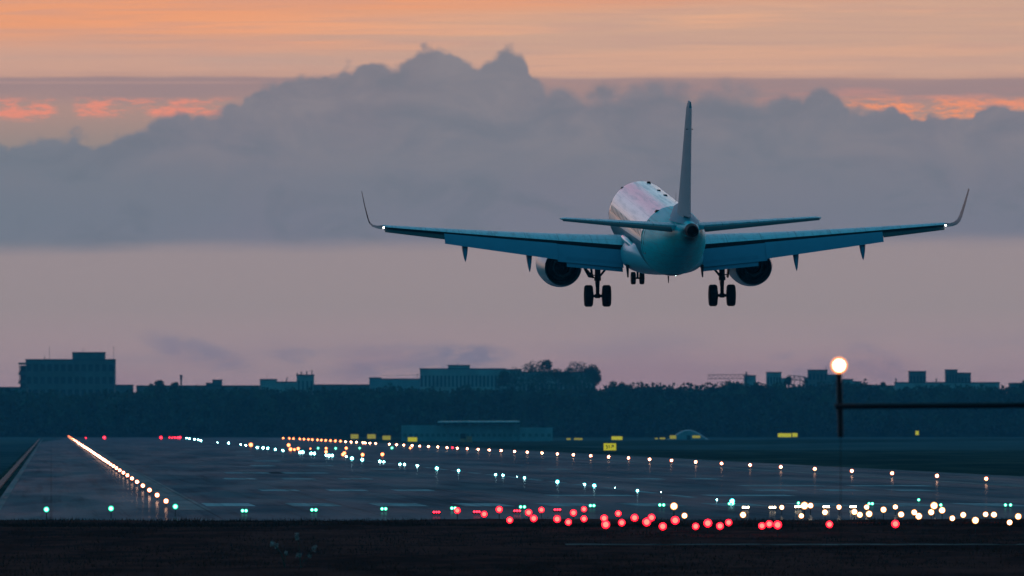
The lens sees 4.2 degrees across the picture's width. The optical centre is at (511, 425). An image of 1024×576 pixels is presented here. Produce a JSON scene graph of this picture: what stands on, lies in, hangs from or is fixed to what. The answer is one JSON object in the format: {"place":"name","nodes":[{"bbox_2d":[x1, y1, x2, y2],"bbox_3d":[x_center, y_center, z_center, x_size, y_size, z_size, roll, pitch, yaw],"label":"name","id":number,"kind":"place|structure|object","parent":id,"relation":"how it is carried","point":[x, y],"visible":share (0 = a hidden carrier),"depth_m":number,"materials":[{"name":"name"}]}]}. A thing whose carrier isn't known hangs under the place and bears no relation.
{"place":"outdoors","nodes":[
{"label":"outdoors","id":0,"kind":"place"},
{"bbox_2d":[0,443,32,474],"bbox_3d":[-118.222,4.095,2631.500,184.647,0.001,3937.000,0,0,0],"label":"apron","id":1,"kind":"object","parent":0,"point":[10,454],"depth_m":2066.66,"materials":[{"name":"grey concrete"}]},
{"bbox_2d":[0,437,63,444],"bbox_3d":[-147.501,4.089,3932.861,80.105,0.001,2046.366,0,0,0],"label":"apron","id":2,"kind":"object","parent":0,"point":[16,440],"visible":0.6,"depth_m":3864.26,"materials":[{"name":"grey concrete"}]},
{"bbox_2d":[454,507,460,517],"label":"approach light","id":3,"kind":"object","parent":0,"point":[457,510],"visible":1,"depth_m":612.95,"materials":[{"name":"red glass"}]},
{"bbox_2d":[496,506,502,518],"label":"approach light","id":4,"kind":"object","parent":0,"point":[499,509],"visible":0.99,"depth_m":615.28,"materials":[{"name":"red glass"}]},
{"bbox_2d":[0,516,1023,575],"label":"verge","id":5,"kind":"structure","parent":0,"point":[480,560],"depth_m":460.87,"materials":[{"name":"brown plant"}]},
{"bbox_2d":[269,541,287,566],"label":"weed","id":6,"kind":"object","parent":5,"relation":"on","point":[276,546],"visible":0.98,"depth_m":404.64,"materials":[{"name":"green plant"}]},
{"bbox_2d":[295,533,316,567],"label":"weed","id":7,"kind":"object","parent":5,"relation":"on","point":[300,555],"visible":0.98,"depth_m":401.00,"materials":[{"name":"green plant"}]},
{"bbox_2d":[530,515,536,527],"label":"approach light","id":8,"kind":"object","parent":5,"relation":"on","point":[533,518],"visible":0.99,"depth_m":559.92,"materials":[{"name":"red glass"}]},
{"bbox_2d":[553,515,560,528],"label":"approach light","id":9,"kind":"object","parent":5,"relation":"on","point":[557,519],"visible":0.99,"depth_m":554.17,"materials":[{"name":"red glass"}]},
{"bbox_2d":[565,519,571,530],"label":"approach light","id":10,"kind":"object","parent":5,"relation":"on","point":[568,522],"visible":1,"depth_m":543.01,"materials":[{"name":"red glass"}]},
{"bbox_2d":[601,520,609,536],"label":"approach light","id":11,"kind":"object","parent":5,"relation":"on","point":[605,524],"visible":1,"depth_m":518.64,"materials":[{"name":"red glass"}]},
{"bbox_2d":[618,519,624,531],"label":"approach light","id":12,"kind":"object","parent":5,"relation":"on","point":[621,522],"visible":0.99,"depth_m":537.60,"materials":[{"name":"red glass"}]},
{"bbox_2d":[631,514,637,528],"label":"approach light","id":13,"kind":"object","parent":5,"relation":"on","point":[634,517],"visible":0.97,"depth_m":559.92,"materials":[{"name":"red glass"}]},
{"bbox_2d":[642,518,650,533],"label":"approach light","id":14,"kind":"object","parent":5,"relation":"on","point":[646,522],"visible":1,"depth_m":530.54,"materials":[{"name":"red glass"}]},
{"bbox_2d":[648,514,654,527],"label":"approach light","id":15,"kind":"object","parent":5,"relation":"on","point":[651,517],"visible":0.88,"depth_m":561.87,"materials":[{"name":"red glass"}]},
{"bbox_2d":[659,522,666,536],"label":"approach light","id":16,"kind":"object","parent":5,"relation":"on","point":[662,526],"visible":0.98,"depth_m":515.34,"materials":[{"name":"red glass"}]},
{"bbox_2d":[704,519,711,533],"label":"approach light","id":17,"kind":"object","parent":5,"relation":"on","point":[707,523],"visible":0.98,"depth_m":525.37,"materials":[{"name":"red glass"}]},
{"bbox_2d":[716,522,723,529],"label":"approach light","id":18,"kind":"object","parent":5,"relation":"on","point":[719,525],"visible":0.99,"depth_m":518.64,"materials":[{"name":"red glass"}]},
{"bbox_2d":[766,520,772,532],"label":"approach light","id":19,"kind":"object","parent":5,"relation":"on","point":[769,524],"visible":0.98,"depth_m":528.81,"materials":[{"name":"red glass"}]},
{"bbox_2d":[773,521,781,535],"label":"approach light","id":20,"kind":"object","parent":5,"relation":"on","point":[777,525],"visible":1,"depth_m":516.98,"materials":[{"name":"red glass"}]},
{"bbox_2d":[826,521,832,532],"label":"approach light","id":21,"kind":"object","parent":5,"relation":"on","point":[829,524],"visible":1,"depth_m":528.82,"materials":[{"name":"red glass"}]},
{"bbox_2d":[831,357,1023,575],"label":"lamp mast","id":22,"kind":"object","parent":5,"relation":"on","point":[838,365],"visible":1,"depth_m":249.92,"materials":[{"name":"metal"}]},
{"bbox_2d":[972,517,978,531],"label":"approach light","id":23,"kind":"object","parent":5,"relation":"on","point":[975,520],"visible":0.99,"depth_m":542.58,"materials":[{"name":"white glass"}]},
{"bbox_2d":[1015,513,1021,524],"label":"approach light","id":24,"kind":"object","parent":5,"relation":"on","point":[1018,516],"visible":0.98,"depth_m":567.32,"materials":[{"name":"white glass"}]},
{"bbox_2d":[0,437,1023,520],"bbox_3d":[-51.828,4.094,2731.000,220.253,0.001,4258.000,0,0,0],"label":"shoulder","id":25,"kind":"object","parent":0,"point":[65,478],"visible":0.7,"depth_m":1069.47},
{"bbox_2d":[0,439,42,509],"bbox_3d":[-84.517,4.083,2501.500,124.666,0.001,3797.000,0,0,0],"label":"edge line","id":26,"kind":"object","parent":25,"relation":"on","point":[5,496],"visible":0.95,"depth_m":1010.37,"materials":[{"name":"white paint"}]},
{"bbox_2d":[295,438,1021,476],"bbox_3d":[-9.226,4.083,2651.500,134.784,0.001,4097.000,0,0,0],"label":"edge line","id":27,"kind":"object","parent":25,"relation":"on","point":[735,461],"visible":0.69,"depth_m":1516.90,"materials":[{"name":"white paint"}]},
{"bbox_2d":[0,437,1023,496],"bbox_3d":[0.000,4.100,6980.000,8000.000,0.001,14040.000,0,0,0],"label":"ground","id":28,"kind":"structure","parent":0,"point":[1000,462],"depth_m":2069.19,"materials":[{"name":"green plant"}]},
{"bbox_2d":[0,387,28,391],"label":"hall","id":29,"kind":"structure","parent":28,"relation":"on","point":[18,388],"depth_m":5240.00,"materials":[{"name":"grey concrete"}]},
{"bbox_2d":[0,439,39,488],"bbox_3d":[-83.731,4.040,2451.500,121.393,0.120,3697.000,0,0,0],"label":"drain kerb","id":30,"kind":"structure","parent":28,"relation":"on","point":[4,479],"depth_m":1306.31,"materials":[{"name":"grey concrete"}]},
{"bbox_2d":[18,346,115,397],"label":"office block","id":31,"kind":"structure","parent":28,"relation":"on","point":[80,373],"depth_m":5300.00,"materials":[{"name":"metal"}]},
{"bbox_2d":[115,385,133,394],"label":"annex","id":32,"kind":"object","parent":28,"relation":"on","point":[121,389],"visible":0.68,"depth_m":5250.00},
{"bbox_2d":[154,380,163,388],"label":"tree","id":33,"kind":"object","parent":28,"relation":"on","point":[159,383],"visible":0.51,"depth_m":5159.27,"materials":[{"name":"green plant"}]},
{"bbox_2d":[171,382,178,388],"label":"tree","id":34,"kind":"object","parent":28,"relation":"on","point":[176,384],"visible":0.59,"depth_m":5149.57,"materials":[{"name":"green plant"}]},
{"bbox_2d":[136,380,259,392],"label":"long hall","id":35,"kind":"structure","parent":28,"relation":"on","point":[215,384],"depth_m":5300.00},
{"bbox_2d":[259,377,296,392],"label":"flat block","id":36,"kind":"structure","parent":28,"relation":"on","point":[274,383],"depth_m":5450.00,"materials":[{"name":"concrete"}]},
{"bbox_2d":[296,370,313,393],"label":"stair block","id":37,"kind":"structure","parent":28,"relation":"on","point":[305,381],"depth_m":5400.00,"materials":[{"name":"concrete"}]},
{"bbox_2d":[259,384,369,392],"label":"hall","id":38,"kind":"structure","parent":28,"relation":"on","point":[336,386],"depth_m":5350.05,"materials":[{"name":"grey concrete"}]},
{"bbox_2d":[351,434,358,438],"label":"taxiway sign","id":39,"kind":"object","parent":28,"relation":"on","point":[354,436],"visible":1,"depth_m":3900.00,"materials":[{"name":"yellow plastic"}]},
{"bbox_2d":[367,434,375,439],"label":"taxiway sign","id":40,"kind":"object","parent":28,"relation":"on","point":[371,436],"visible":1,"depth_m":3900.00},
{"bbox_2d":[382,435,390,440],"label":"taxiway sign","id":41,"kind":"object","parent":28,"relation":"on","point":[386,437],"visible":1,"depth_m":3800.00,"materials":[{"name":"yellow plastic"}]},
{"bbox_2d":[369,375,420,391],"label":"terrace block","id":42,"kind":"structure","parent":28,"relation":"on","point":[380,382],"depth_m":5500.05,"materials":[{"name":"concrete"}]},
{"bbox_2d":[408,437,416,440],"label":"taxiway sign","id":43,"kind":"object","parent":28,"relation":"on","point":[412,438],"visible":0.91,"depth_m":3500.00,"materials":[{"name":"yellow plastic"}]},
{"bbox_2d":[460,433,471,443],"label":"service truck","id":44,"kind":"object","parent":28,"relation":"on","point":[464,437],"visible":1,"depth_m":3149.50,"materials":[{"name":"blue metal"}]},
{"bbox_2d":[401,421,552,440],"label":"terminal building","id":45,"kind":"structure","parent":28,"relation":"on","point":[489,432],"depth_m":3700.00,"materials":[{"name":"grey concrete"}]},
{"bbox_2d":[496,370,510,387],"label":"tree","id":46,"kind":"object","parent":28,"relation":"on","point":[503,379],"visible":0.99,"depth_m":5439.30,"materials":[{"name":"green plant"}]},
{"bbox_2d":[419,364,594,394],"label":"wide block","id":47,"kind":"structure","parent":28,"relation":"on","point":[454,377],"depth_m":5550.00,"materials":[{"name":"concrete"}]},
{"bbox_2d":[506,517,512,528],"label":"approach light","id":48,"kind":"object","parent":28,"relation":"on","point":[509,520],"visible":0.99,"depth_m":554.18,"materials":[{"name":"red glass"}]},
{"bbox_2d":[0,378,1023,436],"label":"forest","id":49,"kind":"object","parent":28,"relation":"on","point":[138,409],"visible":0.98,"depth_m":4978.78,"materials":[{"name":"green plant"}]},
{"bbox_2d":[505,367,526,390],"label":"tree","id":50,"kind":"object","parent":28,"relation":"on","point":[514,378],"visible":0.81,"depth_m":5508.49,"materials":[{"name":"green plant"}]},
{"bbox_2d":[525,509,531,518],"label":"approach light","id":51,"kind":"object","parent":28,"relation":"on","point":[528,512],"visible":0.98,"depth_m":594.92,"materials":[{"name":"red glass"}]},
{"bbox_2d":[521,361,546,389],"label":"tree","id":52,"kind":"object","parent":28,"relation":"on","point":[531,369],"visible":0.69,"depth_m":5499.69,"materials":[{"name":"green plant"}]},
{"bbox_2d":[536,359,552,389],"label":"tree","id":53,"kind":"object","parent":28,"relation":"on","point":[547,363],"visible":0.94,"depth_m":5489.03,"materials":[{"name":"green plant"}]},
{"bbox_2d":[547,368,566,390],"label":"tree","id":54,"kind":"object","parent":28,"relation":"on","point":[559,375],"visible":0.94,"depth_m":5438.97,"materials":[{"name":"green plant"}]},
{"bbox_2d":[561,367,576,387],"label":"tree","id":55,"kind":"object","parent":28,"relation":"on","point":[567,373],"visible":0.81,"depth_m":5489.50,"materials":[{"name":"green plant"}]},
{"bbox_2d":[570,509,576,518],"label":"approach light","id":56,"kind":"object","parent":28,"relation":"on","point":[573,512],"visible":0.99,"depth_m":594.92,"materials":[{"name":"red glass"}]},
{"bbox_2d":[568,361,589,389],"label":"tree","id":57,"kind":"object","parent":28,"relation":"on","point":[579,370],"visible":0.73,"depth_m":5479.05,"materials":[{"name":"green plant"}]},
{"bbox_2d":[583,364,598,387],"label":"tree","id":58,"kind":"object","parent":28,"relation":"on","point":[591,368],"visible":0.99,"depth_m":5469.22,"materials":[{"name":"green plant"}]},
{"bbox_2d":[589,369,601,390],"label":"tree","id":59,"kind":"object","parent":28,"relation":"on","point":[593,374],"visible":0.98,"depth_m":5429.35,"materials":[{"name":"green plant"}]},
{"bbox_2d":[603,443,615,450],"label":"taxiway sign","id":60,"kind":"object","parent":28,"relation":"on","point":[609,446],"visible":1,"depth_m":2250.00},
{"bbox_2d":[607,380,617,387],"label":"tree","id":61,"kind":"object","parent":28,"relation":"on","point":[613,383],"visible":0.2,"depth_m":5198.94,"materials":[{"name":"green plant"}]},
{"bbox_2d":[671,516,678,530],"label":"approach light","id":62,"kind":"object","parent":28,"relation":"on","point":[674,520],"visible":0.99,"depth_m":539.38,"materials":[{"name":"red glass"}]},
{"bbox_2d":[667,430,708,439],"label":"shelter","id":63,"kind":"object","parent":28,"relation":"on","point":[685,435],"visible":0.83,"depth_m":4100.00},
{"bbox_2d":[692,523,698,535],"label":"approach light","id":64,"kind":"object","parent":28,"relation":"on","point":[695,526],"visible":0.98,"depth_m":520.32,"materials":[{"name":"red glass"}]},
{"bbox_2d":[707,372,749,382],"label":"tower crane","id":65,"kind":"object","parent":28,"relation":"on","point":[745,377],"visible":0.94,"depth_m":5699.94,"materials":[{"name":"metal"}]},
{"bbox_2d":[725,519,731,530],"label":"approach light","id":66,"kind":"object","parent":28,"relation":"on","point":[728,522],"visible":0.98,"depth_m":539.40,"materials":[{"name":"red glass"}]},
{"bbox_2d":[744,375,755,386],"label":"block","id":67,"kind":"structure","parent":28,"relation":"on","point":[751,380],"depth_m":5700.00,"materials":[{"name":"concrete"}]},
{"bbox_2d":[758,522,765,528],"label":"approach light","id":68,"kind":"object","parent":28,"relation":"on","point":[761,525],"visible":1,"depth_m":521.99,"materials":[{"name":"red glass"}]},
{"bbox_2d":[766,372,784,385],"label":"tower block","id":69,"kind":"structure","parent":28,"relation":"on","point":[772,377],"depth_m":5650.00,"materials":[{"name":"concrete"}]},
{"bbox_2d":[778,433,791,436],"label":"taxiway sign","id":70,"kind":"object","parent":28,"relation":"on","point":[784,434],"visible":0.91,"depth_m":4000.00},
{"bbox_2d":[784,376,791,387],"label":"tree","id":71,"kind":"object","parent":28,"relation":"on","point":[788,380],"visible":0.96,"depth_m":5599.24,"materials":[{"name":"green plant"}]},
{"bbox_2d":[788,375,804,384],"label":"steel frame","id":72,"kind":"object","parent":28,"relation":"on","point":[797,378],"visible":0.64,"depth_m":5699.90,"materials":[{"name":"grey metal"}]},
{"bbox_2d":[804,370,835,387],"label":"tower block","id":73,"kind":"structure","parent":28,"relation":"on","point":[813,377],"depth_m":5600.00,"materials":[{"name":"metal"}]},
{"bbox_2d":[842,379,894,389],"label":"terrace","id":74,"kind":"structure","parent":28,"relation":"on","point":[853,382],"depth_m":5500.00,"materials":[{"name":"concrete"}]},
{"bbox_2d":[866,511,871,521],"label":"approach light","id":75,"kind":"object","parent":28,"relation":"on","point":[869,514],"visible":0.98,"depth_m":581.60,"materials":[{"name":"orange glass"}]},
{"bbox_2d":[891,520,898,533],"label":"approach light","id":76,"kind":"object","parent":28,"relation":"on","point":[895,524],"visible":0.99,"depth_m":525.38,"materials":[{"name":"red glass"}]},
{"bbox_2d":[908,371,925,381],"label":"tower block","id":77,"kind":"structure","parent":28,"relation":"on","point":[916,376],"depth_m":5620.00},
{"bbox_2d":[915,513,921,525],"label":"approach light","id":78,"kind":"object","parent":28,"relation":"on","point":[918,516],"visible":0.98,"depth_m":565.34,"materials":[{"name":"white glass"}]},
{"bbox_2d":[928,509,933,518],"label":"approach light","id":79,"kind":"object","parent":28,"relation":"on","point":[931,512],"visible":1,"depth_m":594.44,"materials":[{"name":"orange glass"}]},
{"bbox_2d":[894,378,999,391],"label":"shared block","id":80,"kind":"structure","parent":28,"relation":"on","point":[899,385],"depth_m":5600.00,"materials":[{"name":"concrete"}]},
{"bbox_2d":[944,369,970,381],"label":"tower block","id":81,"kind":"structure","parent":28,"relation":"on","point":[952,375],"depth_m":5620.00,"materials":[{"name":"concrete"}]},
{"bbox_2d":[1008,383,1023,387],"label":"flat hall","id":82,"kind":"structure","parent":28,"relation":"on","point":[1012,384],"depth_m":5500.00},
{"bbox_2d":[0,0,1023,391],"label":"sky","id":83,"kind":"structure","parent":0,"point":[182,182],"materials":[{"name":"purple"}]},
{"bbox_2d":[76,438,1023,520],"bbox_3d":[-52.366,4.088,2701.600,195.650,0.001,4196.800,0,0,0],"label":"runway","id":84,"kind":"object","parent":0,"point":[191,470],"visible":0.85,"depth_m":945.16,"materials":[{"name":"grey asphalt"}]},
{"bbox_2d":[73,438,209,509],"bbox_3d":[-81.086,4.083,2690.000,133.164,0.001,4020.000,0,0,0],"label":"edge line","id":85,"kind":"object","parent":84,"relation":"on","point":[182,502],"visible":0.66,"depth_m":928.75,"materials":[{"name":"white paint"}]},
{"bbox_2d":[223,472,324,472],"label":"runway marking","id":86,"kind":"object","parent":84,"relation":"on","point":[273,472],"visible":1,"depth_m":1225.80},
{"bbox_2d":[250,465,330,465],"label":"runway marking","id":87,"kind":"object","parent":84,"relation":"on","point":[273,465],"visible":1,"depth_m":1440.86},
{"bbox_2d":[223,478,368,478],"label":"runway marking","id":88,"kind":"object","parent":84,"relation":"on","point":[296,478],"visible":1,"depth_m":1086.77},
{"bbox_2d":[258,489,433,490],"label":"runway marking","id":89,"kind":"object","parent":84,"relation":"on","point":[345,490],"visible":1,"depth_m":885.82,"materials":[{"name":"white paint"}]},
{"bbox_2d":[166,438,689,496],"bbox_3d":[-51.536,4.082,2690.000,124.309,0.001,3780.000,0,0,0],"label":"line","id":90,"kind":"object","parent":84,"relation":"on","point":[481,473],"visible":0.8,"depth_m":1151.96,"materials":[{"name":"white paint"}]},
{"bbox_2d":[374,469,573,469],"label":"runway marking","id":91,"kind":"object","parent":84,"relation":"on","point":[397,469],"visible":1,"depth_m":1309.57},
{"bbox_2d":[202,503,1023,505],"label":"runway marking","id":92,"kind":"object","parent":84,"relation":"on","point":[548,504],"visible":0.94,"depth_m":728.64,"materials":[{"name":"white paint"}]},
{"bbox_2d":[255,438,1023,486],"bbox_3d":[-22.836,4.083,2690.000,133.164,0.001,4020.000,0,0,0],"label":"edge line","id":93,"kind":"object","parent":84,"relation":"on","point":[720,467],"visible":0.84,"depth_m":1309.57,"materials":[{"name":"white paint"}]},
{"bbox_2d":[548,495,792,495],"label":"runway marking","id":94,"kind":"object","parent":84,"relation":"on","point":[633,495],"visible":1,"depth_m":822.45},
{"bbox_2d":[629,478,714,478],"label":"runway marking","id":95,"kind":"object","parent":84,"relation":"on","point":[685,478],"visible":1,"depth_m":1086.77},
{"bbox_2d":[739,485,926,485],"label":"runway marking","id":96,"kind":"object","parent":84,"relation":"on","point":[819,485],"visible":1,"depth_m":959.76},
{"bbox_2d":[746,489,934,490],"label":"runway marking","id":97,"kind":"object","parent":84,"relation":"on","point":[839,490],"visible":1,"depth_m":885.82,"materials":[{"name":"white paint"}]},
{"bbox_2d":[601,515,607,521],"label":"approach light","id":98,"kind":"object","parent":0,"point":[604,517],"visible":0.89,"depth_m":559.91,"materials":[{"name":"red glass"}]},
{"bbox_2d":[361,101,968,306],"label":"airliner","id":99,"kind":"object","parent":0,"point":[656,230],"visible":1,"depth_m":668.28,"materials":[{"name":"paint"}]},
{"bbox_2d":[670,502,677,515],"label":"approach light","id":100,"kind":"object","parent":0,"point":[673,506],"visible":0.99,"depth_m":619.35,"materials":[{"name":"white glass"}]},
{"bbox_2d":[553,437,1023,440],"bbox_3d":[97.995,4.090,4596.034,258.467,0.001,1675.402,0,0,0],"label":"taxiway","id":101,"kind":"structure","parent":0,"point":[633,439],"depth_m":4464.51,"materials":[{"name":"grey asphalt"}]},
{"bbox_2d":[611,436,622,439],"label":"taxiway sign","id":102,"kind":"object","parent":101,"relation":"on","point":[616,437],"visible":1,"depth_m":3900.00,"materials":[{"name":"yellow plastic"}]},
{"bbox_2d":[559,441,1023,449],"bbox_3d":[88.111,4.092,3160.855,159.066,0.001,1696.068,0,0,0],"label":"taxiway","id":103,"kind":"structure","parent":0,"point":[978,445],"depth_m":2756.86,"materials":[{"name":"grey asphalt"}]},
{"bbox_2d":[566,544,1023,544],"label":"path","id":104,"kind":"structure","parent":0,"point":[795,544],"depth_m":472.72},
{"bbox_2d":[800,502,807,517],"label":"approach light","id":105,"kind":"object","parent":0,"point":[804,505],"visible":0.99,"depth_m":620.56,"materials":[{"name":"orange glass"}]},
{"bbox_2d":[880,507,886,519],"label":"approach light","id":106,"kind":"object","parent":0,"point":[883,510],"visible":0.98,"depth_m":612.46,"materials":[{"name":"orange glass"}]},
{"bbox_2d":[930,502,937,517],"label":"approach light","id":107,"kind":"object","parent":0,"point":[934,505],"visible":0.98,"depth_m":624.31,"materials":[{"name":"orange glass"}]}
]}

